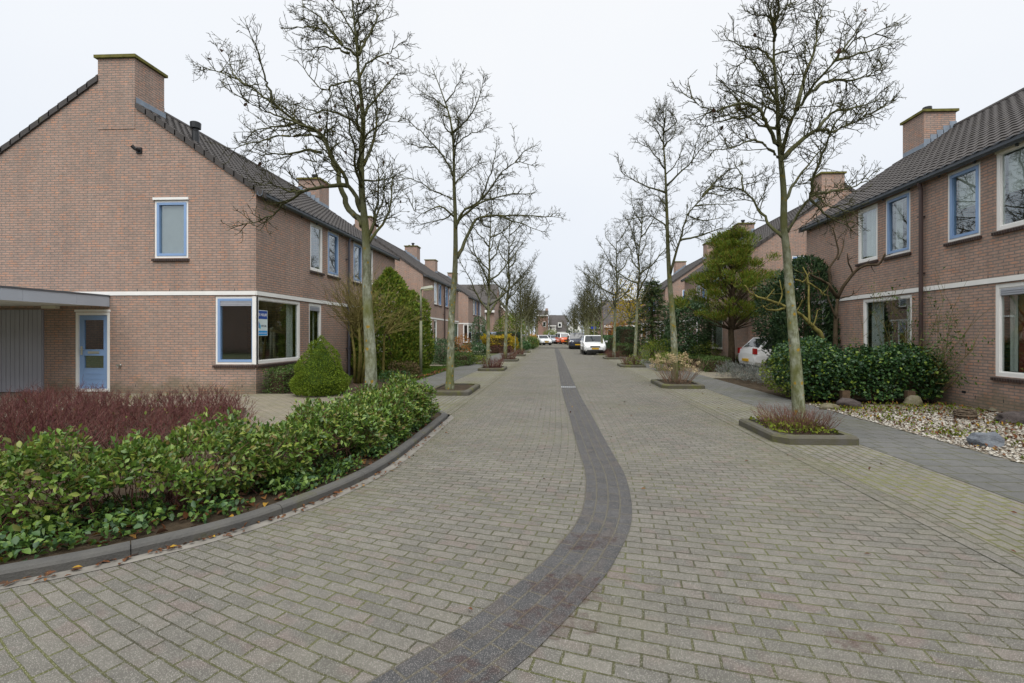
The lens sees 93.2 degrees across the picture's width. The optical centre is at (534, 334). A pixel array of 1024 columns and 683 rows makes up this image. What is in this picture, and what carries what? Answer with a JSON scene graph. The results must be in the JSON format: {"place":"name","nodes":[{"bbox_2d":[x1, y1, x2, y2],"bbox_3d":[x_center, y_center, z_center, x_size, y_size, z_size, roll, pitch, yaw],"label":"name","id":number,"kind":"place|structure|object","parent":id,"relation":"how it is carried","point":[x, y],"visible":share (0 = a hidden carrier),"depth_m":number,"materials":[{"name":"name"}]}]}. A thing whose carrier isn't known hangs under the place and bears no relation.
{"place":"outdoors","nodes":[
{"label":"outdoors","id":0,"kind":"place"},
{"bbox_2d":[0,53,351,393],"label":"brick house","id":1,"kind":"structure","parent":0,"point":[129,260],"depth_m":12.39,"materials":[{"name":"brick"}]},
{"bbox_2d":[0,310,43,391],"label":"garage door","id":2,"kind":"structure","parent":1,"relation":"in","point":[21,331],"depth_m":12.43,"materials":[{"name":"grey paint"}]},
{"bbox_2d":[74,310,110,391],"bbox_3d":[-11.320,0.410,12.430,0.950,2.100,0.158,0,0,2],"label":"door","id":3,"kind":"structure","parent":1,"relation":"in","point":[89,375],"depth_m":12.41,"materials":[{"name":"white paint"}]},
{"bbox_2d":[151,200,189,260],"bbox_3d":[-9.242,-2.643,12.325,0.970,1.555,0.165,0,0,2],"label":"window","id":4,"kind":"structure","parent":1,"relation":"in","point":[171,216],"depth_m":12.38,"materials":[{"name":"white paint"}]},
{"bbox_2d":[212,296,257,367],"bbox_3d":[-7.579,-0.068,12.253,1.100,1.805,0.165,0,0,2],"label":"window","id":5,"kind":"structure","parent":1,"relation":"in","point":[221,301],"depth_m":12.25,"materials":[{"name":"white paint"}]},
{"bbox_2d":[258,310,267,335],"bbox_3d":[-7.062,-0.300,12.535,0.007,0.660,0.460,0,0,3],"label":"rental poster","id":6,"kind":"object","parent":1,"relation":"attached to","point":[262,322],"visible":1,"depth_m":12.55,"materials":[{"name":"paper"}]},
{"bbox_2d":[252,296,302,367],"bbox_3d":[-7.073,-0.068,13.284,0.290,1.805,2.160,0,0,2],"label":"window","id":7,"kind":"structure","parent":1,"relation":"in","point":[288,307],"depth_m":13.77,"materials":[{"name":"white paint"}]},
{"bbox_2d":[309,303,320,354],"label":"window","id":8,"kind":"structure","parent":1,"relation":"in","point":[312,307],"depth_m":15.45,"materials":[{"name":"white paint"}]},
{"bbox_2d":[310,222,324,275],"bbox_3d":[-6.923,-2.698,15.300,0.165,1.567,0.880,0,0,2],"label":"window","id":9,"kind":"structure","parent":1,"relation":"in","point":[312,224],"depth_m":15.56,"materials":[{"name":"white paint"}]},
{"bbox_2d":[327,230,339,279],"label":"window","id":10,"kind":"structure","parent":1,"relation":"in","point":[330,233],"depth_m":16.76,"materials":[{"name":"white paint"}]},
{"bbox_2d":[0,393,351,425],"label":"driveway","id":11,"kind":"structure","parent":0,"point":[267,407],"depth_m":10.66,"materials":[{"name":"concrete"}]},
{"bbox_2d":[0,406,440,564],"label":"planting bed","id":12,"kind":"object","parent":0,"point":[175,524],"visible":0.07,"depth_m":4.25,"materials":[{"name":"soil"}]},
{"bbox_2d":[0,379,262,452],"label":"red stemmed shrub","id":13,"kind":"object","parent":12,"relation":"on","point":[35,414],"visible":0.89,"depth_m":7.40,"materials":[{"name":"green plant"}]},
{"bbox_2d":[0,419,432,560],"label":"fallen leaves","id":14,"kind":"object","parent":12,"relation":"on","point":[185,516],"visible":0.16,"depth_m":3.88,"materials":[{"name":"brown plant"}]},
{"bbox_2d":[0,411,433,562],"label":"ground cover","id":15,"kind":"object","parent":12,"relation":"on","point":[10,544],"visible":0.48,"depth_m":3.75,"materials":[{"name":"green plant"}]},
{"bbox_2d":[0,369,440,535],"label":"hedge","id":16,"kind":"object","parent":12,"relation":"on","point":[374,415],"visible":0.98,"depth_m":4.05,"materials":[{"name":"green plant"}]},
{"bbox_2d":[185,0,420,391],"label":"bare tree","id":17,"kind":"object","parent":12,"relation":"on","point":[368,320],"visible":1,"depth_m":7.85,"materials":[{"name":"brown plant"}]},
{"bbox_2d":[237,153,399,375],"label":"brick house","id":18,"kind":"structure","parent":0,"point":[318,200],"depth_m":20.18,"materials":[{"name":"brick"}]},
{"bbox_2d":[353,242,361,284],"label":"window","id":19,"kind":"structure","parent":18,"relation":"in","point":[355,244],"depth_m":18.67,"materials":[{"name":"blue paint"}]},
{"bbox_2d":[262,377,425,393],"bbox_3d":[-5.359,1.504,14.813,3.000,0.001,5.270,0,0,3],"label":"front garden","id":20,"kind":"object","parent":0,"point":[352,385],"visible":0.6,"depth_m":14.00,"materials":[{"name":"soil"}]},
{"bbox_2d":[262,363,303,393],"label":"hedge","id":21,"kind":"object","parent":20,"relation":"on","point":[279,381],"visible":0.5,"depth_m":12.36,"materials":[{"name":"green plant"}]},
{"bbox_2d":[288,335,351,396],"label":"conical spruce","id":22,"kind":"object","parent":20,"relation":"on","point":[321,373],"visible":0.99,"depth_m":11.73,"materials":[{"name":"plant"}]},
{"bbox_2d":[307,260,398,383],"bbox_3d":[-5.494,-0.394,14.908,2.761,3.803,2.318,0,0,3],"label":"multi stem shrub","id":23,"kind":"object","parent":20,"relation":"on","point":[358,320],"visible":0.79,"depth_m":14.78,"materials":[{"name":"plant"}]},
{"bbox_2d":[388,360,422,378],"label":"clipped shrub","id":24,"kind":"object","parent":20,"relation":"on","point":[417,368],"visible":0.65,"depth_m":16.11,"materials":[{"name":"green plant"}]},
{"bbox_2d":[353,216,445,356],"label":"brick house","id":25,"kind":"structure","parent":0,"point":[414,274],"depth_m":30.38,"materials":[{"name":"brick"}]},
{"bbox_2d":[387,242,460,351],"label":"brick house","id":26,"kind":"structure","parent":0,"point":[412,251],"depth_m":37.36,"materials":[{"name":"brick"}]},
{"bbox_2d":[424,259,478,350],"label":"brick house","id":27,"kind":"structure","parent":0,"point":[467,308],"depth_m":45.83,"materials":[{"name":"brick"}]},
{"bbox_2d":[439,272,486,331],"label":"brick house","id":28,"kind":"structure","parent":0,"point":[481,306],"depth_m":53.84,"materials":[{"name":"brick"}]},
{"bbox_2d":[408,350,520,388],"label":"sidewalk","id":29,"kind":"structure","parent":0,"point":[435,380],"depth_m":18.12,"materials":[{"name":"concrete"}]},
{"bbox_2d":[426,347,536,411],"bbox_3d":[-1.169,1.500,35.234,1.090,0.001,53.700,0,0,3],"label":"parking bay","id":30,"kind":"object","parent":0,"point":[481,378],"visible":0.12,"depth_m":15.79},
{"bbox_2d":[429,383,479,395],"bbox_3d":[-2.112,1.452,12.829,1.100,0.135,1.950,0,0,3],"label":"tree planter","id":31,"kind":"object","parent":30,"relation":"on","point":[463,389],"visible":0.65,"depth_m":12.42,"materials":[{"name":"concrete"}]},
{"bbox_2d":[387,57,569,389],"bbox_3d":[-1.386,-2.869,13.041,4.789,8.844,3.219,0,0,3],"label":"bare tree","id":32,"kind":"object","parent":31,"relation":"in","point":[449,383],"visible":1,"depth_m":12.53,"materials":[{"name":"brown plant"}]},
{"bbox_2d":[478,366,506,370],"bbox_3d":[-1.773,1.452,20.597,1.100,0.135,1.600,0,0,3],"label":"tree planter","id":33,"kind":"object","parent":30,"relation":"on","point":[501,368],"visible":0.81,"depth_m":19.81,"materials":[{"name":"concrete"}]},
{"bbox_2d":[458,181,538,367],"bbox_3d":[-1.399,-2.487,21.043,3.665,8.078,3.564,0,0,5],"label":"bare tree","id":34,"kind":"object","parent":33,"relation":"in","point":[488,280],"visible":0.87,"depth_m":20.68,"materials":[{"name":"grey plant"}]},
{"bbox_2d":[498,358,518,361],"bbox_3d":[-1.468,1.452,27.590,1.100,0.135,1.600,0,0,3],"label":"tree planter","id":35,"kind":"object","parent":30,"relation":"on","point":[511,360],"visible":0.63,"depth_m":26.84,"materials":[{"name":"concrete"}]},
{"bbox_2d":[470,206,536,357],"bbox_3d":[-1.672,-2.891,27.400,3.694,8.892,4.079,0,0,0],"label":"bare tree","id":36,"kind":"object","parent":35,"relation":"on","point":[508,297],"visible":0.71,"depth_m":27.57,"materials":[{"name":"grey plant"}]},
{"bbox_3d":[-1.180,1.452,34.184,1.100,0.135,1.600,0,0,2],"label":"tree planter","id":37,"kind":"object","parent":30,"relation":"on","visible":0},
{"bbox_2d":[502,291,529,351],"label":"bare tree","id":38,"kind":"object","parent":37,"relation":"in","point":[516,313],"visible":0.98,"depth_m":34.33,"materials":[{"name":"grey plant"}]},
{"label":"tree planter","id":39,"kind":"object","parent":30,"relation":"on","visible":0},
{"bbox_2d":[498,259,537,349],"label":"bare tree","id":40,"kind":"object","parent":39,"relation":"in","point":[519,302],"visible":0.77,"depth_m":40.52,"materials":[{"name":"grey plant"}]},
{"bbox_2d":[0,343,1023,682],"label":"road","id":41,"kind":"structure","parent":0,"point":[740,557],"depth_m":2.95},
{"bbox_2d":[0,410,447,581],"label":"kerb","id":42,"kind":"structure","parent":41,"relation":"on","point":[43,565],"depth_m":3.52,"materials":[{"name":"concrete"}]},
{"bbox_2d":[0,414,453,589],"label":"edge band","id":43,"kind":"object","parent":41,"relation":"on","point":[26,581],"visible":0.77,"depth_m":3.58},
{"bbox_2d":[444,346,539,416],"bbox_3d":[-0.526,1.496,35.056,0.210,0.001,54.000,0,0,3],"label":"edge band","id":44,"kind":"object","parent":41,"relation":"on","point":[456,406],"visible":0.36,"depth_m":12.71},
{"bbox_2d":[367,348,631,682],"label":"drainage channel","id":45,"kind":"object","parent":41,"relation":"on","point":[510,629],"visible":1,"depth_m":2.81,"materials":[{"name":"brick"}]},
{"bbox_2d":[0,388,1016,609],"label":"fallen leaves","id":46,"kind":"object","parent":41,"relation":"on","point":[79,566],"visible":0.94,"depth_m":3.51,"materials":[{"name":"brown plant"}]},
{"bbox_2d":[567,333,583,348],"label":"parked car","id":47,"kind":"object","parent":41,"relation":"on","point":[574,339],"visible":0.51,"depth_m":49.82,"materials":[{"name":"blue paint"}]},
{"bbox_2d":[580,335,607,354],"bbox_3d":[4.493,0.797,37.344,2.040,1.494,4.072,0,0,1],"label":"parked car","id":48,"kind":"object","parent":41,"relation":"on","point":[591,344],"visible":0.92,"depth_m":35.80,"materials":[{"name":"white paint"}]},
{"bbox_2d":[592,353,1023,575],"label":"edge band","id":49,"kind":"object","parent":41,"relation":"on","point":[997,554],"visible":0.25,"depth_m":4.28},
{"bbox_2d":[0,0,1023,334],"label":"sky","id":50,"kind":"structure","parent":0,"point":[573,77],"materials":[{"name":"white"}]},
{"bbox_2d":[599,300,640,345],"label":"distant house","id":51,"kind":"structure","parent":0,"point":[607,320],"depth_m":66.77,"materials":[{"name":"brick"}]},
{"bbox_2d":[641,260,697,350],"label":"brick house","id":52,"kind":"structure","parent":0,"point":[679,267],"depth_m":46.94,"materials":[{"name":"brick"}]},
{"bbox_2d":[649,243,714,352],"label":"brick house","id":53,"kind":"structure","parent":0,"point":[678,285],"depth_m":37.47,"materials":[{"name":"brick"}]},
{"bbox_2d":[682,368,771,377],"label":"driveway","id":54,"kind":"structure","parent":0,"point":[712,374],"depth_m":18.14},
{"bbox_2d":[697,355,731,371],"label":"box hedge","id":55,"kind":"object","parent":54,"relation":"on","point":[710,366],"visible":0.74,"depth_m":19.34,"materials":[{"name":"green plant"}]},
{"bbox_2d":[674,224,781,368],"bbox_3d":[8.756,-1.635,20.852,4.700,6.276,4.797,0,0,40],"label":"pine tree","id":56,"kind":"object","parent":54,"relation":"on","point":[725,253],"visible":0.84,"depth_m":20.16,"materials":[{"name":"green plant"}]},
{"bbox_2d":[738,337,802,368],"bbox_3d":[10.416,0.822,19.764,3.669,1.444,2.000,0,0,-1],"label":"parked car","id":57,"kind":"object","parent":54,"relation":"on","point":[750,352],"visible":0.27,"depth_m":19.33,"materials":[{"name":"white paint"}]},
{"bbox_2d":[750,269,803,356],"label":"yew","id":58,"kind":"object","parent":54,"relation":"on","point":[765,289],"visible":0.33,"depth_m":16.66,"materials":[{"name":"green plant"}]},
{"bbox_2d":[432,335,1023,575],"bbox_3d":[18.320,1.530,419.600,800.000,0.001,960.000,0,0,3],"label":"ground","id":59,"kind":"structure","parent":0,"point":[492,354],"depth_m":6.67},
{"bbox_2d":[470,316,486,349],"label":"conifer","id":60,"kind":"object","parent":59,"relation":"on","point":[478,330],"visible":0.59,"depth_m":44.96,"materials":[{"name":"green plant"}]},
{"bbox_2d":[461,284,501,331],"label":"distant house","id":61,"kind":"structure","parent":59,"relation":"on","point":[494,315],"depth_m":63.00,"materials":[{"name":"brick"}]},
{"bbox_2d":[480,333,514,346],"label":"autumn hedge","id":62,"kind":"object","parent":59,"relation":"on","point":[496,340],"visible":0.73,"depth_m":39.33,"materials":[{"name":"yellow plant"}]},
{"bbox_2d":[492,313,524,339],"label":"garden bush","id":63,"kind":"object","parent":59,"relation":"on","point":[499,322],"visible":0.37,"depth_m":51.45,"materials":[{"name":"green plant"}]},
{"bbox_2d":[512,268,549,344],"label":"bare tree","id":64,"kind":"object","parent":59,"relation":"on","point":[524,310],"visible":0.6,"depth_m":47.64,"materials":[{"name":"grey plant"}]},
{"bbox_2d":[604,269,650,338],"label":"autumn tree","id":65,"kind":"object","parent":59,"relation":"on","point":[630,306],"visible":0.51,"depth_m":37.92,"materials":[{"name":"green plant"}]},
{"bbox_2d":[616,325,640,355],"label":"tall hedge","id":66,"kind":"object","parent":59,"relation":"on","point":[623,332],"visible":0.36,"depth_m":34.13,"materials":[{"name":"green plant"}]},
{"bbox_2d":[623,279,678,355],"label":"spruce","id":67,"kind":"object","parent":59,"relation":"on","point":[652,319],"visible":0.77,"depth_m":30.82,"materials":[{"name":"green plant"}]},
{"bbox_2d":[637,336,670,363],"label":"arching shrub","id":68,"kind":"object","parent":59,"relation":"on","point":[648,349],"visible":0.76,"depth_m":25.32,"materials":[{"name":"green plant"}]},
{"bbox_2d":[660,295,717,362],"bbox_3d":[8.141,-0.237,25.459,2.929,3.706,2.938,0,0,3],"label":"laurel bush","id":69,"kind":"object","parent":59,"relation":"on","point":[680,315],"visible":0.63,"depth_m":24.72,"materials":[{"name":"green plant"}]},
{"bbox_2d":[808,403,1023,463],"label":"gravel","id":70,"kind":"structure","parent":59,"relation":"on","point":[1013,449],"depth_m":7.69,"materials":[{"name":"gravel"}]},
{"bbox_2d":[810,401,1023,459],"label":"ground weeds","id":71,"kind":"object","parent":70,"relation":"on","point":[932,410],"visible":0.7,"depth_m":9.08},
{"bbox_2d":[818,401,1023,455],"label":"fallen leaves","id":72,"kind":"object","parent":70,"relation":"on","point":[957,429],"visible":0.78,"depth_m":8.21,"materials":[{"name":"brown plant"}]},
{"bbox_2d":[952,408,977,419],"bbox_3d":[7.599,1.406,8.529,0.354,0.188,0.356,0,0,3],"label":"rock","id":73,"kind":"object","parent":70,"relation":"on","point":[961,413],"visible":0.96,"depth_m":8.44,"materials":[{"name":"brown stone"}]},
{"bbox_2d":[966,432,1004,447],"bbox_3d":[6.034,1.441,6.483,0.417,0.284,0.234,0,0,3],"label":"rock","id":74,"kind":"object","parent":70,"relation":"on","point":[990,439],"visible":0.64,"depth_m":6.41,"materials":[{"name":"stone"}]},
{"bbox_2d":[994,411,1023,424],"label":"rock","id":75,"kind":"object","parent":70,"relation":"on","point":[1014,416],"visible":0.65,"depth_m":8.06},
{"bbox_2d":[916,105,1023,412],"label":"brick house","id":76,"kind":"structure","parent":59,"relation":"on","point":[975,209],"depth_m":9.79,"materials":[{"name":"brick"}]},
{"bbox_2d":[846,262,994,398],"bbox_3d":[8.625,-0.076,11.156,1.446,2.964,4.464,0,0,3],"label":"climbing plant","id":77,"kind":"object","parent":76,"relation":"attached to","point":[947,345],"visible":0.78,"depth_m":10.31,"materials":[{"name":"brown plant"}]},
{"bbox_2d":[943,161,981,246],"bbox_3d":[9.001,-2.698,10.090,0.215,1.567,0.900,0,0,2],"label":"window","id":78,"kind":"structure","parent":76,"relation":"in","point":[969,185],"depth_m":10.19,"materials":[{"name":"white paint"}]},
{"bbox_2d":[990,281,1023,383],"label":"window","id":79,"kind":"structure","parent":76,"relation":"in","point":[1015,288],"depth_m":9.20,"materials":[{"name":"white paint"}]},
{"bbox_2d":[991,141,1023,235],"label":"window","id":80,"kind":"structure","parent":76,"relation":"in","point":[1016,159],"depth_m":9.18,"materials":[{"name":"white paint"}]},
{"bbox_2d":[681,216,779,346],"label":"brick house","id":81,"kind":"structure","parent":0,"point":[688,285],"depth_m":30.27,"materials":[{"name":"brick"}]},
{"bbox_2d":[707,171,854,367],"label":"brick house","id":82,"kind":"structure","parent":0,"point":[769,241],"depth_m":21.32,"materials":[{"name":"brick"}]},
{"bbox_2d":[599,355,1023,558],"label":"parking bay","id":83,"kind":"object","parent":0,"point":[986,516],"visible":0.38,"depth_m":4.80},
{"bbox_2d":[603,356,622,358],"bbox_3d":[4.862,1.452,29.966,1.140,0.135,1.500,0,0,3],"label":"tree planter","id":84,"kind":"object","parent":83,"relation":"on","point":[604,357],"visible":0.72,"depth_m":29.24,"materials":[{"name":"concrete"}]},
{"bbox_2d":[575,216,643,356],"bbox_3d":[4.782,-2.891,29.754,3.694,8.892,4.079,0,0,34],"label":"bare tree","id":85,"kind":"object","parent":84,"relation":"in","point":[615,295],"visible":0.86,"depth_m":29.78,"materials":[{"name":"grey plant"}]},
{"bbox_2d":[617,363,645,367],"bbox_3d":[4.548,1.452,22.773,1.140,0.135,1.500,0,0,3],"label":"tree planter","id":86,"kind":"object","parent":83,"relation":"on","point":[631,365],"visible":0.84,"depth_m":22.03,"materials":[{"name":"concrete"}]},
{"bbox_2d":[598,186,681,364],"bbox_3d":[4.841,-2.694,22.865,3.140,8.508,3.658,0,0,-42],"label":"bare tree","id":87,"kind":"object","parent":86,"relation":"in","point":[639,274],"visible":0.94,"depth_m":22.82,"materials":[{"name":"brown plant"}]},
{"bbox_2d":[651,379,704,388],"bbox_3d":[4.158,1.452,14.182,1.170,0.135,1.700,0,0,3],"label":"tree planter","id":88,"kind":"object","parent":83,"relation":"on","point":[661,383],"visible":0.84,"depth_m":13.41,"materials":[{"name":"concrete"}]},
{"bbox_2d":[649,351,710,383],"bbox_3d":[4.225,0.942,14.361,1.660,0.927,2.286,0,0,-12],"label":"flowering shrub","id":89,"kind":"object","parent":88,"relation":"on","point":[676,378],"visible":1,"depth_m":14.10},
{"bbox_2d":[611,93,751,381],"bbox_3d":[4.574,-2.820,14.465,4.869,8.741,3.018,0,0,3],"label":"bare tree","id":90,"kind":"object","parent":88,"relation":"in","point":[673,335],"visible":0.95,"depth_m":14.52,"materials":[{"name":"brown plant"}]},
{"bbox_2d":[739,418,858,445],"bbox_3d":[3.891,1.452,7.272,1.100,0.135,1.430,0,0,3],"label":"tree planter","id":91,"kind":"object","parent":83,"relation":"on","point":[804,438],"visible":0.68,"depth_m":6.64,"materials":[{"name":"concrete"}]},
{"bbox_2d":[667,0,910,424],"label":"bare tree","id":92,"kind":"object","parent":91,"relation":"in","point":[797,387],"visible":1,"depth_m":7.71,"materials":[{"name":"brown plant"}]},
{"bbox_2d":[749,415,838,433],"bbox_3d":[3.872,1.356,7.264,0.916,0.168,1.221,0,0,3],"label":"ground cover","id":93,"kind":"object","parent":91,"relation":"on","point":[792,430],"visible":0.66,"depth_m":7.00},
{"bbox_2d":[750,400,843,434],"bbox_3d":[3.956,1.203,7.311,1.256,0.400,1.544,0,0,3],"label":"red twig shrub","id":94,"kind":"object","parent":91,"relation":"on","point":[790,421],"visible":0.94,"depth_m":7.15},
{"bbox_2d":[623,357,1023,502],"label":"sidewalk","id":95,"kind":"structure","parent":0,"point":[1000,476],"depth_m":6.35,"materials":[{"name":"concrete"}]},
{"bbox_2d":[714,378,944,404],"bbox_3d":[7.545,1.504,13.484,3.100,0.001,6.200,0,0,3],"label":"front garden","id":96,"kind":"object","parent":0,"point":[749,384],"depth_m":12.34,"materials":[{"name":"soil"}]},
{"bbox_2d":[744,267,828,345],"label":"sumac tree","id":97,"kind":"object","parent":96,"relation":"on","point":[814,327],"visible":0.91,"depth_m":11.56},
{"bbox_2d":[766,254,842,379],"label":"yew","id":98,"kind":"object","parent":96,"relation":"on","point":[776,333],"visible":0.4,"depth_m":14.78,"materials":[{"name":"green plant"}]},
{"bbox_2d":[807,227,890,346],"bbox_3d":[7.726,-0.625,12.196,2.029,4.193,1.029,0,0,3],"label":"sumac tree","id":99,"kind":"object","parent":96,"relation":"on","point":[835,314],"visible":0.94,"depth_m":12.16,"materials":[{"name":"brown plant"}]},
{"bbox_2d":[759,335,949,400],"bbox_3d":[7.198,0.766,11.324,3.616,1.504,2.533,0,0,3],"label":"ivy hedge","id":100,"kind":"object","parent":96,"relation":"on","point":[887,372],"visible":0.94,"depth_m":10.48,"materials":[{"name":"green plant"}]},
{"bbox_2d":[799,87,1023,399],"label":"brick house","id":101,"kind":"structure","parent":0,"point":[893,213],"depth_m":13.36,"materials":[{"name":"brick"}]},
{"bbox_2d":[855,203,878,266],"bbox_3d":[9.174,-2.698,13.189,0.290,1.567,0.920,0,0,2],"label":"window","id":102,"kind":"structure","parent":101,"relation":"in","point":[872,217],"depth_m":13.35,"materials":[{"name":"white paint"}]},
{"bbox_2d":[863,294,911,349],"bbox_3d":[9.142,-0.068,12.465,0.290,1.805,1.930,0,0,2],"label":"window","id":103,"kind":"structure","parent":101,"relation":"in","point":[875,332],"depth_m":13.03,"materials":[{"name":"white paint"}]},
{"bbox_2d":[883,190,911,260],"bbox_3d":[9.123,-2.698,12.030,0.290,1.567,0.960,0,0,2],"label":"window","id":104,"kind":"structure","parent":101,"relation":"in","point":[899,205],"depth_m":12.22,"materials":[{"name":"blue paint"}]},
{"label":"lawn","id":105,"kind":"structure","parent":0,"visible":0},
{"bbox_2d":[350,265,427,374],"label":"conifer","id":106,"kind":"object","parent":105,"relation":"on","point":[410,337],"visible":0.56,"depth_m":17.59,"materials":[{"name":"green plant"}]},
{"bbox_2d":[381,285,433,376],"bbox_3d":[-4.331,-0.111,16.433,1.862,3.226,2.273,0,0,3],"label":"arching shrub","id":107,"kind":"object","parent":105,"relation":"on","point":[390,328],"visible":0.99,"depth_m":16.58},
{"bbox_2d":[392,289,435,369],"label":"conifer","id":108,"kind":"object","parent":105,"relation":"on","point":[427,319],"visible":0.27,"depth_m":20.17,"materials":[{"name":"green plant"}]},
{"bbox_2d":[419,285,433,374],"bbox_3d":[-3.890,-0.135,17.391,0.515,3.270,0.180,0,0,3],"label":"street lamp","id":109,"kind":"object","parent":105,"relation":"on","point":[427,288],"visible":0.94,"depth_m":17.36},
{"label":"tree planter","id":110,"kind":"object","parent":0,"visible":0},
{"bbox_2d":[576,254,621,353],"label":"bare tree","id":111,"kind":"object","parent":110,"relation":"on","point":[601,303],"visible":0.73,"depth_m":35.74,"materials":[{"name":"brown plant"}]},
{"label":"tree planter","id":112,"kind":"object","parent":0,"visible":0},
{"bbox_2d":[572,261,613,334],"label":"bare tree","id":113,"kind":"object","parent":112,"relation":"in","point":[588,287],"visible":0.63,"depth_m":43.43,"materials":[{"name":"brown plant"}]},
{"label":"driveway","id":114,"kind":"structure","parent":0,"visible":0},
{"bbox_2d":[454,351,475,365],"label":"box hedge","id":115,"kind":"object","parent":114,"relation":"on","point":[468,357],"visible":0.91,"depth_m":23.34,"materials":[{"name":"green plant"}]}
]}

